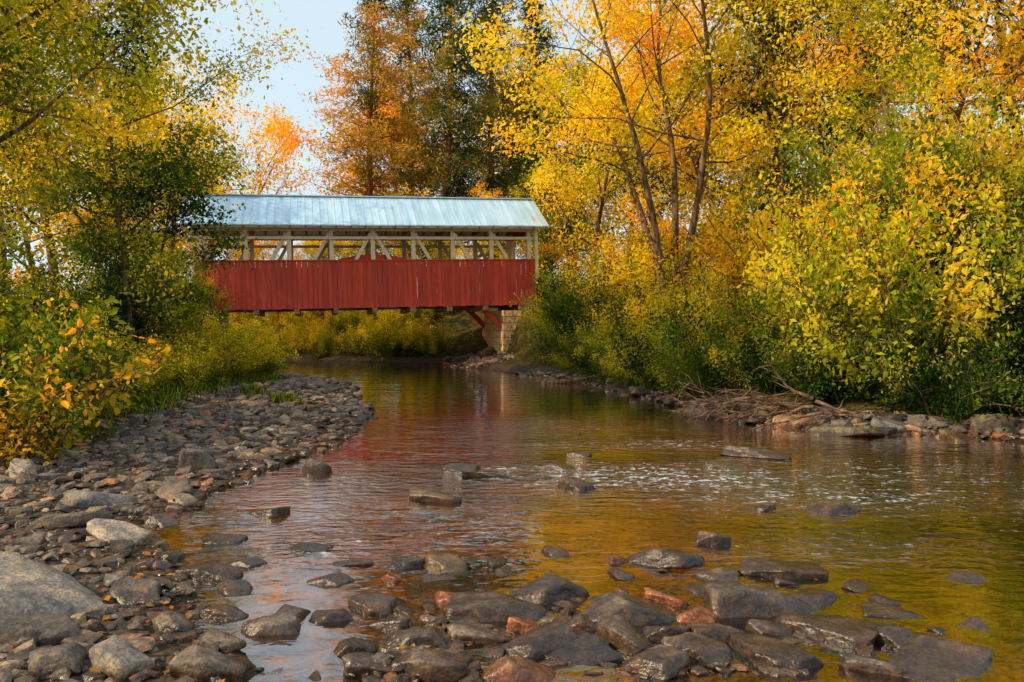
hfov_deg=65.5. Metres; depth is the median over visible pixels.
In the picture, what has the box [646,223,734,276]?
shrub
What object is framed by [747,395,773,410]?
driftwood branch
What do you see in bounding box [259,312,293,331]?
shrub
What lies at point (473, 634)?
river stone
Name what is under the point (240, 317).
shrub
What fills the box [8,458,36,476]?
river stone
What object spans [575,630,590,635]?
river stone
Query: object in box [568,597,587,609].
river stone
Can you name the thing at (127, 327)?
shrub
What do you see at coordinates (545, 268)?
shrub
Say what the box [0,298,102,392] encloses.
shrub
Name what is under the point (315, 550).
river stone
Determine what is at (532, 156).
tree
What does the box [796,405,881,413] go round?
driftwood branch
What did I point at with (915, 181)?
shrub
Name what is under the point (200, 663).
river stone
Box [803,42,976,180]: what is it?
tree
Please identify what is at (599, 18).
tree
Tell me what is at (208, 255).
tree
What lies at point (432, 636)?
river stone
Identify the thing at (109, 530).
river stone
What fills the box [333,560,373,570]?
river stone
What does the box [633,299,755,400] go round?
shrub
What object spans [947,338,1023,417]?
shrub
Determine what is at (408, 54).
pine tree
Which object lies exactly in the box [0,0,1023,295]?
sky
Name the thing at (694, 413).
river stone
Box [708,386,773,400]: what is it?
driftwood branch
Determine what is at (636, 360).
shrub
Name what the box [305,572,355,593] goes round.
river stone
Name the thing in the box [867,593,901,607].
river stone
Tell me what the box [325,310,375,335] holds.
shrub
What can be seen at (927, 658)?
river stone
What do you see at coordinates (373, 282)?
covered bridge
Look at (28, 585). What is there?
river stone
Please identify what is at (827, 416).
driftwood branch
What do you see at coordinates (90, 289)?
shrub
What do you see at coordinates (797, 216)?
shrub
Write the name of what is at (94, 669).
fallen leaves
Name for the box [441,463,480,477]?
river stone
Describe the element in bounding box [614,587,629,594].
river stone
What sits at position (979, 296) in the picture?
shrub
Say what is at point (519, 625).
river stone
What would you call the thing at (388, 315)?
shrub
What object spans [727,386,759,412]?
driftwood branch
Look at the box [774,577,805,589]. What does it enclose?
river stone
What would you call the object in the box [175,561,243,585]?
river stone
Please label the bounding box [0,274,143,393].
shrub
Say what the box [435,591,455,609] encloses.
river stone
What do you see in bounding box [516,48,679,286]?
tree
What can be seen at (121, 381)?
shrub
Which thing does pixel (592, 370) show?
shrub
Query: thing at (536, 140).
tree
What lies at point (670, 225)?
shrub
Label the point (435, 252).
tree
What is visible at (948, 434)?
river stone
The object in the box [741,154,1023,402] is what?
shrub
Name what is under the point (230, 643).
river stone
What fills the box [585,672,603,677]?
river stone
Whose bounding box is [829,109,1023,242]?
shrub
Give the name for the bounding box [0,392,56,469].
shrub
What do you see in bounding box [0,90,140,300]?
tree
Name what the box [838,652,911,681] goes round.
river stone
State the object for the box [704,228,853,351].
shrub
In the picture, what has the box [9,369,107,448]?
shrub
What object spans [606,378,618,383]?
river stone
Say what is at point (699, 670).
river stone
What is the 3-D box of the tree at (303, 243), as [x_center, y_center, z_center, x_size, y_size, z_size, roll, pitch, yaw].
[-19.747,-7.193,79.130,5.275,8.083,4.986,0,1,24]
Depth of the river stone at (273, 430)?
12.56 m
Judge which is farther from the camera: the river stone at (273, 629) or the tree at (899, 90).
the tree at (899, 90)
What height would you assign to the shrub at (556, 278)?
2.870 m
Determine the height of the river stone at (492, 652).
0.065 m
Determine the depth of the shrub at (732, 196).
30.68 m
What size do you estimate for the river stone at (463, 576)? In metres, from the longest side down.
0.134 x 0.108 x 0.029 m
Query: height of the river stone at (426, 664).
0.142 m
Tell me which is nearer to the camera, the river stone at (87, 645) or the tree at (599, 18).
the river stone at (87, 645)
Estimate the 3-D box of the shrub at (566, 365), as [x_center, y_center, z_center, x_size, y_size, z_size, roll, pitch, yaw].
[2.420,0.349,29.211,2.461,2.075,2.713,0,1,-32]
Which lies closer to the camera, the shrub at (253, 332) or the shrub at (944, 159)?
the shrub at (944, 159)
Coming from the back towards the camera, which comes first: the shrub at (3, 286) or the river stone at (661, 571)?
the shrub at (3, 286)
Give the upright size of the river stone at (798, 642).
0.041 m
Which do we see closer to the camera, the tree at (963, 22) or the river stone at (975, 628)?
the river stone at (975, 628)
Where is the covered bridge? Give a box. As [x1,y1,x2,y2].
[176,193,548,330]
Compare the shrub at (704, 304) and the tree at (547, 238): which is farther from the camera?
the tree at (547, 238)
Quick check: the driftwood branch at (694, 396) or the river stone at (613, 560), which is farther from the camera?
the driftwood branch at (694, 396)
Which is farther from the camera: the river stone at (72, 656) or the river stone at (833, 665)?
the river stone at (833, 665)
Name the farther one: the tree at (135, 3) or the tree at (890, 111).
the tree at (890, 111)
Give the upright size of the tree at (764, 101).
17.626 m
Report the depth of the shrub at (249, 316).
54.19 m
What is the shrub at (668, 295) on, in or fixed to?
on the ground at (462, 322)
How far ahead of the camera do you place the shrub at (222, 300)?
23.21 m
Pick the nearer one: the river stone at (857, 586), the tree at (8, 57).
the river stone at (857, 586)
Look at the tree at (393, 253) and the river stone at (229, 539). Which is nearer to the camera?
the river stone at (229, 539)
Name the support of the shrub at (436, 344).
on the ground at (462, 322)
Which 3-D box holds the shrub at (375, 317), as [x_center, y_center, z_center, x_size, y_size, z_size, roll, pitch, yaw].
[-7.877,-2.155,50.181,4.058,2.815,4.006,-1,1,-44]
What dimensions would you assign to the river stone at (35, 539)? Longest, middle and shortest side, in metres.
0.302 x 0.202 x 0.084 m
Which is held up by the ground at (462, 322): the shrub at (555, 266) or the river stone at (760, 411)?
the shrub at (555, 266)
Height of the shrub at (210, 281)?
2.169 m
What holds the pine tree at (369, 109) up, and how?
on the ground at (462, 322)
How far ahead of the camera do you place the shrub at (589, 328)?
28.10 m
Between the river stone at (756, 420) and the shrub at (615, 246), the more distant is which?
the shrub at (615, 246)
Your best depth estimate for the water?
9.21 m
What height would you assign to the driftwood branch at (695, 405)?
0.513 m
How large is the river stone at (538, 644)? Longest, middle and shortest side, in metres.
0.453 x 0.318 x 0.131 m
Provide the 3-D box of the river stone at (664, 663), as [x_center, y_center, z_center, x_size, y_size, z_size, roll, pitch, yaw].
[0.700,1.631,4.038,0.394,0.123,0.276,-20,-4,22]
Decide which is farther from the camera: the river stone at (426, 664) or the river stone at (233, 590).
the river stone at (233, 590)
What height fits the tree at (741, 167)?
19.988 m
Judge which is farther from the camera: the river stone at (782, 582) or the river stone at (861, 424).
the river stone at (861, 424)
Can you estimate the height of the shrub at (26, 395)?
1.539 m
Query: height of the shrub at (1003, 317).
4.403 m
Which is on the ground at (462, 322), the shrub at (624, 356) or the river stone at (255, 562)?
the shrub at (624, 356)
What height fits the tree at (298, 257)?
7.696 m
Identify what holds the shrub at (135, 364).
on the ground at (462, 322)
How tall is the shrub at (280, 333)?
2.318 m
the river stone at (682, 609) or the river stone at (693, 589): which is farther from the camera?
the river stone at (693, 589)
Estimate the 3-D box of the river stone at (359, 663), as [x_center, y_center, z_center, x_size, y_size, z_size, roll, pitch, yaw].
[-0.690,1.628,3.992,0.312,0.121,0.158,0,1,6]
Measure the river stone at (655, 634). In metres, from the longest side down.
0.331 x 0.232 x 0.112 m
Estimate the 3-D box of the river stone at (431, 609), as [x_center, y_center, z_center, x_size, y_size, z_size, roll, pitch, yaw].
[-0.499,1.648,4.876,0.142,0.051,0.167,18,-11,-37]
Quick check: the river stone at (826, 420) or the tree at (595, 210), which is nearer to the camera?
the river stone at (826, 420)
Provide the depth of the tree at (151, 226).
52.22 m
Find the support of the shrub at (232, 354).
on the ground at (462, 322)
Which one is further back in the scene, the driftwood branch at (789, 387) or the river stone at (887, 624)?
the driftwood branch at (789, 387)
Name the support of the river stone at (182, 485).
on the ground at (462, 322)
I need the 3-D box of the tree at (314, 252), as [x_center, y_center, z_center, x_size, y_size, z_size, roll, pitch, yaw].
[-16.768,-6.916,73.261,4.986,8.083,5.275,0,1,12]
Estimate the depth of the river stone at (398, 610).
4.80 m
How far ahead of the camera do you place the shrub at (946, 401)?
13.27 m
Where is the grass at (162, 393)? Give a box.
[73,371,302,436]
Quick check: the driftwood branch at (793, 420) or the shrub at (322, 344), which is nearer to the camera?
the driftwood branch at (793, 420)
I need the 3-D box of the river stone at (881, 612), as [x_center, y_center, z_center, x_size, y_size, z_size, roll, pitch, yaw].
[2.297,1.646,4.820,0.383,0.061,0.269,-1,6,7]
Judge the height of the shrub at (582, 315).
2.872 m
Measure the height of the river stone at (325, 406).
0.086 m
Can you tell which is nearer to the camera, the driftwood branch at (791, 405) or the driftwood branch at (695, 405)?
the driftwood branch at (791, 405)
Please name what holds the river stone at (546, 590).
on the ground at (462, 322)
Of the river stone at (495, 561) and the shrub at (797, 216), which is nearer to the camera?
the river stone at (495, 561)
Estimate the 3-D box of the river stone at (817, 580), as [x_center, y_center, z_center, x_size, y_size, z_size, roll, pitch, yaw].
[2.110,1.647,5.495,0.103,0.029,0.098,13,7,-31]
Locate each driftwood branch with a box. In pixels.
[666,391,725,409]
[667,396,732,418]
[671,376,704,392]
[677,372,736,402]
[678,396,727,418]
[680,391,712,401]
[685,394,727,416]
[687,409,747,421]
[696,399,720,420]
[706,389,744,419]
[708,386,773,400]
[714,385,756,403]
[715,414,755,420]
[718,406,750,419]
[721,387,762,404]
[725,388,761,403]
[726,412,770,423]
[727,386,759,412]
[727,386,802,419]
[734,382,756,402]
[736,399,788,408]
[742,385,822,410]
[746,402,804,410]
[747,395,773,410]
[747,398,797,407]
[752,406,822,429]
[753,354,812,399]
[754,394,783,403]
[766,398,827,415]
[769,405,812,420]
[772,395,803,413]
[772,414,811,429]
[773,401,813,412]
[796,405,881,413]
[815,399,883,417]
[817,407,857,419]
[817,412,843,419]
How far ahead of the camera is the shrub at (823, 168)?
19.26 m
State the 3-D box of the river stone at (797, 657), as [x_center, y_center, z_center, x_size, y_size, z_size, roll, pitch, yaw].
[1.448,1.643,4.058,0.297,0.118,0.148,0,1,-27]
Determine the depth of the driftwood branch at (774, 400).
14.45 m
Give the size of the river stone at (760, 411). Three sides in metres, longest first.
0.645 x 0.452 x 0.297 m
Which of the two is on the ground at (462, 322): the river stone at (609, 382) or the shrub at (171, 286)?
the shrub at (171, 286)
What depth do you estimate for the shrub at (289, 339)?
48.87 m
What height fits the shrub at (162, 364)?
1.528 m
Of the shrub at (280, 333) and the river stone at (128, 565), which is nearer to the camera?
the river stone at (128, 565)
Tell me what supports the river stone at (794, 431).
in the water
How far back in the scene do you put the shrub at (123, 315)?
19.84 m
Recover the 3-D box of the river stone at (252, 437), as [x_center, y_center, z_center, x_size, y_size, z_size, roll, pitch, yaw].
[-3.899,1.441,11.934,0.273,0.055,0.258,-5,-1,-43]
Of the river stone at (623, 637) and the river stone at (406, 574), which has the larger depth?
the river stone at (406, 574)
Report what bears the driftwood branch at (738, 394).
on the driftwood branch at (727, 392)
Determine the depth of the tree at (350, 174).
74.69 m
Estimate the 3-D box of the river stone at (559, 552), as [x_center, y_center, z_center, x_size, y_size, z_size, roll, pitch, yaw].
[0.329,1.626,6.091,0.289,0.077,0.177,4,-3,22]
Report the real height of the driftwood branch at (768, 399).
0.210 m
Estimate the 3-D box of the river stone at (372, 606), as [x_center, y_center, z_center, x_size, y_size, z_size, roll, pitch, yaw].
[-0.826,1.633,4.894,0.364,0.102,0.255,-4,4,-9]
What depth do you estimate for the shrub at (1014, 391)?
12.52 m
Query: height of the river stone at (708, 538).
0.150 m
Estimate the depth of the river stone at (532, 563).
5.88 m
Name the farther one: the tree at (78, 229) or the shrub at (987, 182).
the tree at (78, 229)
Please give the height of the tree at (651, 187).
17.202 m
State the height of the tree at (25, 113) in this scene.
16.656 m
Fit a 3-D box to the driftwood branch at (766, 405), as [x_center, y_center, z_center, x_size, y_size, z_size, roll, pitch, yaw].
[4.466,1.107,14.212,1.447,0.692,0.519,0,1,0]
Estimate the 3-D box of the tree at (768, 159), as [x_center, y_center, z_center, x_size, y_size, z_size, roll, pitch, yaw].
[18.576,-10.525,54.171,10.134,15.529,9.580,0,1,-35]
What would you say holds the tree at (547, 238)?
on the ground at (462, 322)
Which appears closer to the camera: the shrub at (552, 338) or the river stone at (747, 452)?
the river stone at (747, 452)
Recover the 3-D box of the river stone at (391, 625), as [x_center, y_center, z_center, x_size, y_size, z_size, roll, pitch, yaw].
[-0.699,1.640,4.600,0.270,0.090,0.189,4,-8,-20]
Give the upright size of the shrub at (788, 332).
3.286 m
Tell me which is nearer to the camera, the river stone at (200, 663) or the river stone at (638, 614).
the river stone at (200, 663)
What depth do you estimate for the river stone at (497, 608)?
4.72 m
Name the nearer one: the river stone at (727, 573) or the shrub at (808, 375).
the river stone at (727, 573)
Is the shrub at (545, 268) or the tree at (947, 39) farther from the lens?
the shrub at (545, 268)
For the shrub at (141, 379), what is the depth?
14.97 m
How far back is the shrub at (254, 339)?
25.04 m
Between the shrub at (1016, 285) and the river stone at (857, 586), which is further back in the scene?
the shrub at (1016, 285)
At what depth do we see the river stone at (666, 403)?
18.15 m
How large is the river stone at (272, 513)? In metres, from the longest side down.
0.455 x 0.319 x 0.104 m
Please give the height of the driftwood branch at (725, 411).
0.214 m
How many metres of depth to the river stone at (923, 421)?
13.29 m
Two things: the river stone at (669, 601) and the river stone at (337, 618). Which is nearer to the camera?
the river stone at (337, 618)
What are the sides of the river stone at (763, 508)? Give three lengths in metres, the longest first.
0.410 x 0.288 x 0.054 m
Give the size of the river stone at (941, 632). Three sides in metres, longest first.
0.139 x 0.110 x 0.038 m
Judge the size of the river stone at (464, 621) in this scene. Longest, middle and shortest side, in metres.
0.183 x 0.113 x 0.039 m
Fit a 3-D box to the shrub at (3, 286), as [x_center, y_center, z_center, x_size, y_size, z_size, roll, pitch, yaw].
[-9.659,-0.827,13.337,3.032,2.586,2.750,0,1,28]
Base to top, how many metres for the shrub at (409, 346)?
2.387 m
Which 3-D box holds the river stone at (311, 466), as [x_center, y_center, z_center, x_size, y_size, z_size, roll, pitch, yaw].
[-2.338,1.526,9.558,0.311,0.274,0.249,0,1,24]
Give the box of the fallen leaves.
[0,385,996,681]
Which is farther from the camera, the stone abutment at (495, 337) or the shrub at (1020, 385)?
the stone abutment at (495, 337)
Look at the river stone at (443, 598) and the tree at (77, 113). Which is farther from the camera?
the tree at (77, 113)
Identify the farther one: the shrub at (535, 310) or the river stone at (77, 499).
the shrub at (535, 310)
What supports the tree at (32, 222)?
on the ground at (462, 322)
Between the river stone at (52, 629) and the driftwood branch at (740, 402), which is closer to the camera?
the river stone at (52, 629)
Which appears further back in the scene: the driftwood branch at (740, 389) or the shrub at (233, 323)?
the shrub at (233, 323)
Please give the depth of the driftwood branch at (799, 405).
14.18 m
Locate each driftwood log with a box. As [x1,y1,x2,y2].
[462,472,551,482]
[535,375,601,383]
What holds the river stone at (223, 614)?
in the water
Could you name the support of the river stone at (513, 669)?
on the ground at (462, 322)
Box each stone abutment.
[208,317,229,333]
[482,310,521,352]
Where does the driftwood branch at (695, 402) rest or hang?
on the driftwood branch at (708, 409)
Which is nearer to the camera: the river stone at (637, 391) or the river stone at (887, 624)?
the river stone at (887, 624)
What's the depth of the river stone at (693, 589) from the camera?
5.24 m
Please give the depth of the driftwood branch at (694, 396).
15.82 m
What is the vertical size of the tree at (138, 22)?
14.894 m
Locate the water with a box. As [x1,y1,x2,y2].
[139,359,1023,638]
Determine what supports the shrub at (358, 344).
on the ground at (462, 322)
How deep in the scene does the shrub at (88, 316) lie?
11.71 m
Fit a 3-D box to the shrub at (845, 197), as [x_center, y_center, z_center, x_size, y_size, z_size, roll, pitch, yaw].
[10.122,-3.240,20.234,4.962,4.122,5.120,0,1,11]
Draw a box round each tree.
[0,0,34,53]
[0,0,118,143]
[0,0,219,291]
[0,0,228,166]
[0,0,279,176]
[0,0,321,279]
[0,14,190,291]
[0,28,68,185]
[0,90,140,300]
[6,106,258,359]
[48,65,333,274]
[49,138,155,278]
[55,143,239,274]
[60,94,236,292]
[75,55,227,263]
[167,232,269,322]
[221,241,310,330]
[287,0,431,256]
[293,241,317,266]
[295,241,354,328]
[303,241,346,259]
[310,76,460,256]
[351,0,474,262]
[352,194,408,257]
[381,0,534,266]
[397,184,463,265]
[415,62,584,256]
[426,0,558,258]
[441,0,841,310]
[455,193,519,272]
[467,181,585,258]
[472,50,606,254]
[486,0,588,280]
[500,163,587,281]
[513,40,655,271]
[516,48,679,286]
[516,142,612,276]
[554,0,923,285]
[555,48,718,256]
[567,118,695,265]
[578,0,735,237]
[625,76,766,242]
[638,0,905,235]
[663,0,917,221]
[704,0,946,219]
[717,68,831,216]
[750,0,1022,187]
[768,0,1023,176]
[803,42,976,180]
[856,0,1023,182]
[905,0,1023,162]
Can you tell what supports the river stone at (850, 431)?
on the ground at (462, 322)
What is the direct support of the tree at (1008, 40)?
on the ground at (462, 322)
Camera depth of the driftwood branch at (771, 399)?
14.89 m
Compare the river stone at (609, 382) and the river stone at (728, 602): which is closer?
the river stone at (728, 602)
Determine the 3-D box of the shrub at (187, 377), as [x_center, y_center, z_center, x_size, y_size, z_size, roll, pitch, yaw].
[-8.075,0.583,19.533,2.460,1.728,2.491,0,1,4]
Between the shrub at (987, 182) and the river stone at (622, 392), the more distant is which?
the river stone at (622, 392)
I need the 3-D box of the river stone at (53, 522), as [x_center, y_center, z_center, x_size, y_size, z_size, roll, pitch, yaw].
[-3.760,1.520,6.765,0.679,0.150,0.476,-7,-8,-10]
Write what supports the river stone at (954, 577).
in the water
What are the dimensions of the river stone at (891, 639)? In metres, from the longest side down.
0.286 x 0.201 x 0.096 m
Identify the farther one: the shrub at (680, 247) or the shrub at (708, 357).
the shrub at (680, 247)
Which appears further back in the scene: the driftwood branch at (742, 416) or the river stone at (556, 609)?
the driftwood branch at (742, 416)
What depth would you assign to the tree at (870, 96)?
37.66 m
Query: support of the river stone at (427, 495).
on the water
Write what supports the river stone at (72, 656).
on the ground at (462, 322)
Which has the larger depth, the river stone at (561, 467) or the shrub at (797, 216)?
the shrub at (797, 216)
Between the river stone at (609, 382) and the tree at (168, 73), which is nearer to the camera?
the river stone at (609, 382)
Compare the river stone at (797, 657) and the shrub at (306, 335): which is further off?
the shrub at (306, 335)
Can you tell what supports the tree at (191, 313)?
on the ground at (462, 322)
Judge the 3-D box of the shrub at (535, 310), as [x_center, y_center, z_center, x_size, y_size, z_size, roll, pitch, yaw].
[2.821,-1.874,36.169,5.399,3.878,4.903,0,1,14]
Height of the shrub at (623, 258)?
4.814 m
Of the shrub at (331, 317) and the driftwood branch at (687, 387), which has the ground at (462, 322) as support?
the shrub at (331, 317)
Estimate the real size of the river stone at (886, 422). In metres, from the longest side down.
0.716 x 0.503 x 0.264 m
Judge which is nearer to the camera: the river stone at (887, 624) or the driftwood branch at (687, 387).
the river stone at (887, 624)
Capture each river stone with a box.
[0,552,106,617]
[0,613,79,645]
[4,531,45,548]
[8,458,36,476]
[25,642,87,675]
[32,513,114,530]
[40,497,55,500]
[54,461,74,466]
[62,489,133,508]
[77,642,96,651]
[85,518,162,544]
[86,505,111,512]
[87,634,159,681]
[109,576,160,606]
[118,561,152,571]
[144,514,179,530]
[149,611,194,632]
[156,477,193,498]
[165,493,198,506]
[168,644,251,681]
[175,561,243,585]
[178,448,217,470]
[189,420,204,425]
[197,628,246,653]
[201,604,248,624]
[202,533,248,550]
[215,578,257,601]
[227,556,267,572]
[236,395,245,398]
[241,610,301,647]
[242,506,290,519]
[246,435,259,439]
[257,427,278,432]
[277,604,311,626]
[289,542,332,557]
[302,458,332,478]
[304,670,321,681]
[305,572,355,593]
[308,608,356,627]
[318,405,332,407]
[328,637,377,665]
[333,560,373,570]
[342,651,395,677]
[348,592,406,620]
[366,617,412,632]
[381,573,402,586]
[384,626,448,648]
[389,555,424,573]
[390,645,474,681]
[392,605,412,616]
[399,570,428,578]
[407,579,423,584]
[408,488,461,506]
[422,553,470,575]
[422,574,458,589]
[424,603,438,615]
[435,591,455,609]
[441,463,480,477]
[446,590,546,628]
[446,623,512,647]
[452,620,474,623]
[454,572,469,580]
[464,557,482,566]
[478,643,504,661]
[479,656,555,681]
[487,554,508,568]
[495,568,519,580]
[502,620,578,662]
[506,617,540,634]
[510,573,589,608]
[513,560,525,564]
[519,373,533,375]
[529,561,540,565]
[538,462,577,473]
[541,545,571,561]
[544,571,561,574]
[545,634,624,668]
[550,607,559,612]
[558,475,599,497]
[560,609,581,617]
[565,614,596,634]
[566,451,591,459]
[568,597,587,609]
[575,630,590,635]
[580,592,679,632]
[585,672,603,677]
[595,614,653,659]
[600,662,619,674]
[605,554,628,567]
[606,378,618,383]
[607,567,643,585]
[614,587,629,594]
[618,390,629,394]
[620,644,690,681]
[626,548,704,568]
[629,386,655,395]
[641,626,690,643]
[644,587,687,608]
[656,569,669,574]
[661,632,734,664]
[663,400,674,405]
[672,604,691,613]
[673,582,706,597]
[676,606,717,625]
[679,404,739,418]
[687,622,745,643]
[688,665,710,675]
[696,531,730,550]
[696,566,740,583]
[702,459,748,472]
[703,581,811,625]
[720,445,791,460]
[727,632,794,667]
[734,505,775,511]
[737,557,828,584]
[745,417,765,423]
[745,619,796,640]
[753,404,783,417]
[770,414,815,428]
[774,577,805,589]
[774,614,882,652]
[782,638,805,646]
[783,429,805,432]
[784,645,827,673]
[790,587,844,610]
[806,499,861,522]
[808,426,885,436]
[810,408,842,422]
[812,578,825,584]
[818,585,829,590]
[824,660,843,670]
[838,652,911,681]
[841,578,878,595]
[853,422,867,426]
[853,645,873,657]
[861,601,927,626]
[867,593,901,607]
[870,621,894,626]
[871,417,906,433]
[875,625,916,653]
[887,634,992,681]
[907,414,951,427]
[927,626,950,638]
[938,429,973,439]
[944,570,986,590]
[952,437,968,441]
[956,612,967,616]
[956,616,1000,645]
[969,413,1018,434]
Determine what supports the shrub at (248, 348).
on the ground at (462, 322)
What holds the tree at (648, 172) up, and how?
on the ground at (462, 322)
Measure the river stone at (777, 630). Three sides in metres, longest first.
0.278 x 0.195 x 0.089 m
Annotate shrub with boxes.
[0,192,107,315]
[0,248,62,325]
[0,254,23,352]
[0,259,71,332]
[0,262,129,344]
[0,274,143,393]
[0,286,124,383]
[0,290,173,438]
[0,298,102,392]
[0,312,155,439]
[0,318,103,460]
[0,319,136,396]
[0,338,100,457]
[0,353,84,457]
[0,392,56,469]
[6,274,132,348]
[8,241,185,349]
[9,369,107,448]
[18,218,228,347]
[41,232,245,342]
[46,334,137,410]
[63,334,162,411]
[78,323,189,401]
[86,228,192,288]
[98,334,182,395]
[106,335,190,385]
[129,312,247,378]
[139,310,276,384]
[139,330,230,390]
[154,300,250,352]
[157,302,281,376]
[167,270,229,309]
[171,283,250,345]
[190,305,303,377]
[221,319,282,368]
[223,312,261,325]
[226,312,275,330]
[229,314,267,335]
[229,314,285,349]
[230,331,299,375]
[248,321,302,346]
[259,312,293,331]
[267,320,311,356]
[276,311,321,327]
[279,312,325,338]
[295,318,333,349]
[295,322,355,357]
[314,310,358,330]
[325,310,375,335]
[338,314,399,355]
[339,320,378,351]
[348,309,423,358]
[351,309,402,323]
[367,309,408,329]
[380,318,429,355]
[383,294,448,327]
[403,313,473,355]
[414,296,447,316]
[508,254,613,337]
[510,249,634,354]
[516,257,587,297]
[518,268,643,366]
[531,252,604,302]
[536,254,589,298]
[538,326,600,373]
[551,290,647,360]
[553,205,666,282]
[564,296,639,373]
[570,216,714,316]
[570,216,743,312]
[571,214,668,315]
[571,325,647,384]
[574,296,646,369]
[588,335,645,387]
[591,326,696,389]
[592,263,734,353]
[604,269,764,395]
[611,265,750,349]
[616,269,778,373]
[620,176,756,271]
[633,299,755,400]
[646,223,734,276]
[658,143,816,276]
[661,335,750,392]
[670,178,816,317]
[682,254,812,367]
[699,155,853,310]
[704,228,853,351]
[707,292,819,395]
[730,229,909,352]
[736,164,1023,388]
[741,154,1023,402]
[743,30,992,267]
[744,83,1022,296]
[749,326,917,411]
[760,299,936,406]
[761,141,872,260]
[782,187,822,258]
[801,82,1023,284]
[809,126,946,236]
[819,69,1023,297]
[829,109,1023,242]
[835,304,1023,432]
[877,86,1023,271]
[890,115,1023,199]
[903,177,1023,376]
[917,121,1023,228]
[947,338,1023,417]
[989,241,1023,342]
[993,354,1023,408]
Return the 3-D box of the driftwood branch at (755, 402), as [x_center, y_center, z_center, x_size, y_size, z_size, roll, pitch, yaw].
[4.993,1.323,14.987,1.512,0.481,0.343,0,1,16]
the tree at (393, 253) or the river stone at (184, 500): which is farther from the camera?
the tree at (393, 253)
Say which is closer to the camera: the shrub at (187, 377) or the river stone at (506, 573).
the river stone at (506, 573)
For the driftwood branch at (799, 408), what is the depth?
14.16 m
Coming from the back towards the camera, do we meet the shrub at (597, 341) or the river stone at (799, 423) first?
the shrub at (597, 341)
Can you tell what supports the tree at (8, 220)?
on the ground at (462, 322)
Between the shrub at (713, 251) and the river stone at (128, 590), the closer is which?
the river stone at (128, 590)
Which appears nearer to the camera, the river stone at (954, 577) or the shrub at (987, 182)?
the river stone at (954, 577)
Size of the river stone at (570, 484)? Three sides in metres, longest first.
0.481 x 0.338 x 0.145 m
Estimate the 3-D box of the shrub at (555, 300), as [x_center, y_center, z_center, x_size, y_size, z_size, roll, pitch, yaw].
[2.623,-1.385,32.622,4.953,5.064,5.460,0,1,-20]
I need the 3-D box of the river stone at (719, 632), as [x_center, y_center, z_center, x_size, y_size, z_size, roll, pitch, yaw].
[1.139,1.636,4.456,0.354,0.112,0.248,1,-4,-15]
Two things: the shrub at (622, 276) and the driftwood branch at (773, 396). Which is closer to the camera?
the driftwood branch at (773, 396)
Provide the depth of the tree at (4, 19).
14.02 m
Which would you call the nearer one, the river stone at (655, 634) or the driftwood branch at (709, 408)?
the river stone at (655, 634)
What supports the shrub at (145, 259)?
on the ground at (462, 322)
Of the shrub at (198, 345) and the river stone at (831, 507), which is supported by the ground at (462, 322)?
the shrub at (198, 345)
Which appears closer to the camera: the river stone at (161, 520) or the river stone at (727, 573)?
the river stone at (727, 573)
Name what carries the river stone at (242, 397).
on the ground at (462, 322)
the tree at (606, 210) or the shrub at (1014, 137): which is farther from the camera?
the tree at (606, 210)
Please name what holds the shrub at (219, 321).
on the ground at (462, 322)
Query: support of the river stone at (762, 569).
in the water
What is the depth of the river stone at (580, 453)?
10.90 m
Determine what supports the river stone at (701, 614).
in the water
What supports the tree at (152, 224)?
on the ground at (462, 322)
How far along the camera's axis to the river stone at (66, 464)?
9.13 m
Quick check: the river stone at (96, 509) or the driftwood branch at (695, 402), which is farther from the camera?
the driftwood branch at (695, 402)
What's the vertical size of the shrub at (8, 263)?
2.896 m
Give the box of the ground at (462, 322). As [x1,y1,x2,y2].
[0,268,1023,681]
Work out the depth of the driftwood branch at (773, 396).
14.67 m
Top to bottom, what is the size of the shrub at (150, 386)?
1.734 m
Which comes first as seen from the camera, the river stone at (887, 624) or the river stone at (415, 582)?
the river stone at (887, 624)
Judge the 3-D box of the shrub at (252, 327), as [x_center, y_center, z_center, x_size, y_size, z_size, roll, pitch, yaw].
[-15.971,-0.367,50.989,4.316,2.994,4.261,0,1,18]
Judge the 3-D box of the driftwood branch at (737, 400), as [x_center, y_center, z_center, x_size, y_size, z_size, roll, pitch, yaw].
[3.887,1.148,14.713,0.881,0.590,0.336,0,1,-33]
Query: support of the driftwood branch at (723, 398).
on the driftwood branch at (700, 412)
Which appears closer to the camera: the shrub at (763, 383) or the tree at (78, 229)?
the shrub at (763, 383)

